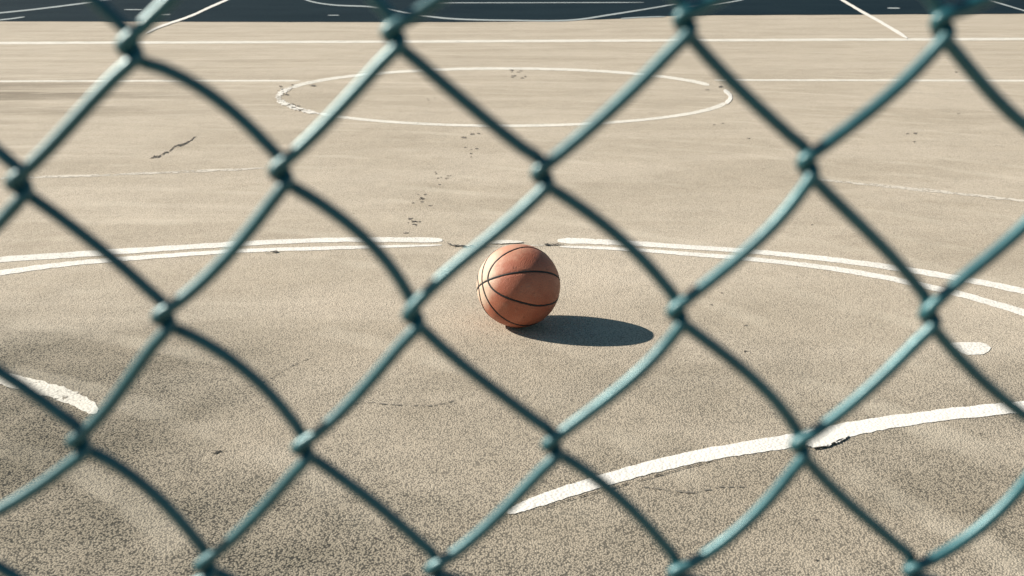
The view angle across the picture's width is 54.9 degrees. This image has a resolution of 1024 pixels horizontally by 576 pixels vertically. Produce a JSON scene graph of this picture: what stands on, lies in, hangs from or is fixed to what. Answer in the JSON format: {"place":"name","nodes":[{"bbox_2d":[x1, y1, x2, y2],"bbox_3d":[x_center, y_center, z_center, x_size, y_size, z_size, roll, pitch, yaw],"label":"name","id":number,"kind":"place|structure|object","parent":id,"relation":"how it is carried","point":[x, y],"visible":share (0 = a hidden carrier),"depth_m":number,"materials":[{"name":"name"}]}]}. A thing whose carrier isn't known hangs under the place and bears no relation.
{"place":"outdoors","nodes":[
{"label":"outdoors","id":0,"kind":"place"},
{"bbox_2d":[0,14,1023,575],"bbox_3d":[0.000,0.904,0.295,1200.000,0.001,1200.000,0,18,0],"label":"ground","id":1,"kind":"structure","parent":0,"point":[446,458],"depth_m":2.92,"materials":[{"name":"beige concrete"}]},
{"bbox_2d":[0,375,97,413],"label":"court line","id":2,"kind":"object","parent":1,"relation":"on","point":[87,405],"visible":0.69,"depth_m":2.30,"materials":[{"name":"paint"}]},
{"bbox_2d":[1,168,261,178],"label":"court line","id":3,"kind":"object","parent":1,"relation":"on","point":[210,170],"visible":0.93,"depth_m":4.75,"materials":[{"name":"paint"}]},
{"bbox_2d":[0,80,299,81],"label":"court line","id":4,"kind":"object","parent":1,"relation":"on","point":[127,80],"visible":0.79,"depth_m":8.60,"materials":[{"name":"paint"}]},
{"bbox_2d":[149,136,196,158],"bbox_3d":[-1.855,-0.779,5.439,0.055,0.001,0.712,1,18,2],"label":"crack","id":5,"kind":"object","parent":1,"relation":"on","point":[175,146],"visible":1,"depth_m":5.45,"materials":[{"name":"grey"}]},
{"bbox_2d":[0,244,438,274],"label":"double arc line","id":6,"kind":"object","parent":1,"relation":"on","point":[55,265],"visible":0.89,"depth_m":3.41,"materials":[{"name":"paint"}]},
{"bbox_2d":[0,237,441,261],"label":"double arc line","id":7,"kind":"object","parent":1,"relation":"on","point":[170,248],"visible":0.85,"depth_m":3.51,"materials":[{"name":"paint"}]},
{"bbox_2d":[275,86,318,113],"bbox_3d":[-1.667,-1.416,7.381,0.215,0.001,1.709,-6,19,-17],"label":"painted arc","id":8,"kind":"object","parent":1,"relation":"on","point":[283,102],"visible":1,"depth_m":7.09,"materials":[{"name":"paint"}]},
{"bbox_2d":[364,393,473,405],"bbox_3d":[-0.231,0.262,2.254,0.322,0.001,0.056,-4,18,-11],"label":"crack","id":9,"kind":"object","parent":1,"relation":"on","point":[406,404],"visible":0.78,"depth_m":2.25,"materials":[{"name":"brown"}]},
{"bbox_2d":[407,194,432,232],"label":"surface chips","id":10,"kind":"object","parent":1,"relation":"on","point":[411,218],"visible":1,"depth_m":3.90,"materials":[{"name":"grey concrete"}]},
{"bbox_2d":[436,133,479,184],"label":"surface chips","id":11,"kind":"object","parent":1,"relation":"on","point":[464,147],"visible":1,"depth_m":5.43,"materials":[{"name":"grey concrete"}]},
{"bbox_2d":[277,84,722,109],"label":"surface chips","id":12,"kind":"object","parent":1,"relation":"on","point":[315,85],"visible":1,"depth_m":7.95,"materials":[{"name":"beige concrete"}]},
{"bbox_2d":[292,67,708,87],"bbox_3d":[-0.082,-1.911,8.905,3.501,0.001,1.761,0,18,0],"label":"painted arc","id":13,"kind":"object","parent":1,"relation":"on","point":[497,68],"visible":0.86,"depth_m":9.34,"materials":[{"name":"paint"}]},
{"bbox_2d":[452,244,554,246],"bbox_3d":[-0.026,-0.152,3.522,0.396,0.001,0.029,0,18,0],"label":"double arc line","id":14,"kind":"object","parent":1,"relation":"on","point":[506,245],"visible":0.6,"depth_m":3.52,"materials":[{"name":"paint"}]},
{"bbox_2d":[495,240,522,243],"bbox_3d":[-0.020,-0.168,3.562,0.122,0.001,0.055,0,18,0],"label":"double arc line","id":15,"kind":"object","parent":1,"relation":"on","point":[506,241],"visible":0.74,"depth_m":3.56,"materials":[{"name":"paint"}]},
{"bbox_2d":[0,0,1023,575],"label":"chain link fence","id":16,"kind":"object","parent":1,"relation":"on","point":[280,172],"visible":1,"depth_m":0.27,"materials":[{"name":"teal metal"}]},
{"bbox_2d":[0,38,1023,43],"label":"court line","id":17,"kind":"object","parent":1,"relation":"on","point":[577,40],"visible":0.88,"depth_m":13.23,"materials":[{"name":"paint"}]},
{"bbox_2d":[477,244,559,327],"bbox_3d":[0.018,-0.007,2.710,0.230,0.229,0.231,0,18,0],"label":"basketball","id":18,"kind":"object","parent":1,"relation":"on","point":[518,285],"visible":1,"depth_m":2.63,"materials":[{"name":"rubber"}]},
{"bbox_2d":[319,102,725,126],"bbox_3d":[0.207,-1.143,6.556,2.926,0.001,0.874,-3,18,-10],"label":"painted arc","id":19,"kind":"object","parent":1,"relation":"on","point":[563,124],"visible":0.82,"depth_m":6.33,"materials":[{"name":"paint"}]},
{"bbox_2d":[529,459,715,511],"bbox_3d":[0.224,0.377,1.901,0.443,0.001,0.006,-9,20,-26],"label":"crack","id":20,"kind":"object","parent":1,"relation":"on","point":[627,483],"visible":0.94,"depth_m":1.91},
{"bbox_2d":[621,16,665,18],"bbox_3d":[2.512,-5.248,19.091,1.331,0.001,0.357,-14,23,-36],"label":"dark court line","id":21,"kind":"object","parent":1,"relation":"on","point":[643,17],"visible":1,"depth_m":19.02,"materials":[{"name":"paint"}]},
{"bbox_2d":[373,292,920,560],"bbox_3d":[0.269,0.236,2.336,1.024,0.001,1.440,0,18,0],"label":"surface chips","id":22,"kind":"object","parent":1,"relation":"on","point":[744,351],"visible":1,"depth_m":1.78,"materials":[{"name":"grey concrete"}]},
{"bbox_2d":[644,486,747,492],"bbox_3d":[0.348,0.384,1.881,0.233,0.001,0.031,0,18,0],"label":"crack","id":23,"kind":"object","parent":1,"relation":"on","point":[699,491],"visible":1,"depth_m":1.88,"materials":[{"name":"brown"}]},
{"bbox_2d":[723,89,731,103],"bbox_3d":[1.657,-1.469,7.544,0.063,0.001,0.913,3,18,10],"label":"painted arc","id":24,"kind":"object","parent":1,"relation":"on","point":[729,94],"visible":1,"depth_m":7.53,"materials":[{"name":"paint"}]},
{"bbox_2d":[510,401,1023,513],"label":"court line","id":25,"kind":"object","parent":1,"relation":"on","point":[855,428],"visible":0.85,"depth_m":2.04,"materials":[{"name":"paint"}]},
{"bbox_2d":[558,238,1023,293],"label":"double arc line","id":26,"kind":"object","parent":1,"relation":"on","point":[1005,287],"visible":0.82,"depth_m":3.39,"materials":[{"name":"paint"}]},
{"bbox_2d":[560,246,1023,315],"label":"double arc line","id":27,"kind":"object","parent":1,"relation":"on","point":[1004,306],"visible":0.78,"depth_m":3.24,"materials":[{"name":"paint"}]},
{"bbox_2d":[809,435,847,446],"bbox_3d":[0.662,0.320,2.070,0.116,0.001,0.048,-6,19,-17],"label":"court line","id":28,"kind":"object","parent":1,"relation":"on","point":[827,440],"visible":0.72,"depth_m":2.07,"materials":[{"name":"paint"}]},
{"bbox_2d":[717,79,1023,81],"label":"court line","id":29,"kind":"object","parent":1,"relation":"on","point":[853,80],"visible":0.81,"depth_m":8.60,"materials":[{"name":"paint"}]},
{"bbox_2d":[802,178,1023,201],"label":"court line","id":30,"kind":"object","parent":1,"relation":"on","point":[938,191],"visible":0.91,"depth_m":4.39,"materials":[{"name":"paint"}]},
{"bbox_2d":[955,342,990,354],"bbox_3d":[1.203,0.158,2.574,0.104,0.001,0.091,0,18,0],"label":"painted spot","id":31,"kind":"object","parent":1,"relation":"on","point":[971,348],"visible":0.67,"depth_m":2.58,"materials":[{"name":"paint"}]},
{"bbox_2d":[0,0,1023,21],"bbox_3d":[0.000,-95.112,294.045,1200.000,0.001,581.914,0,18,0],"label":"dark court","id":32,"kind":"object","parent":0,"point":[266,11],"visible":0.9,"depth_m":22.62,"materials":[{"name":"black asphalt"}]},
{"bbox_2d":[0,0,105,12],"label":"dark court line","id":33,"kind":"object","parent":32,"relation":"on","point":[44,7],"visible":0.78,"depth_m":23.33,"materials":[{"name":"paint"}]},
{"bbox_2d":[148,0,226,32],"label":"dark court line","id":34,"kind":"object","parent":32,"relation":"on","point":[183,18],"visible":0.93,"depth_m":19.00,"materials":[{"name":"paint"}]},
{"bbox_2d":[306,0,671,20],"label":"dark court line","id":35,"kind":"object","parent":32,"relation":"on","point":[502,20],"visible":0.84,"depth_m":19.02,"materials":[{"name":"paint"}]},
{"bbox_2d":[447,2,643,2],"bbox_3d":[0.624,-7.758,26.770,6.021,0.001,0.602,-1,18,-3],"label":"dark court line","id":36,"kind":"object","parent":32,"relation":"on","point":[545,2],"visible":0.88,"depth_m":26.86,"materials":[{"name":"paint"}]},
{"bbox_2d":[841,0,907,37],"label":"court line","id":37,"kind":"object","parent":32,"relation":"on","point":[878,20],"visible":1,"depth_m":18.28,"materials":[{"name":"paint"}]},
{"bbox_2d":[995,2,1023,10],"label":"dark court line","id":38,"kind":"object","parent":32,"relation":"on","point":[1009,6],"visible":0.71,"depth_m":24.19,"materials":[{"name":"paint"}]}
]}

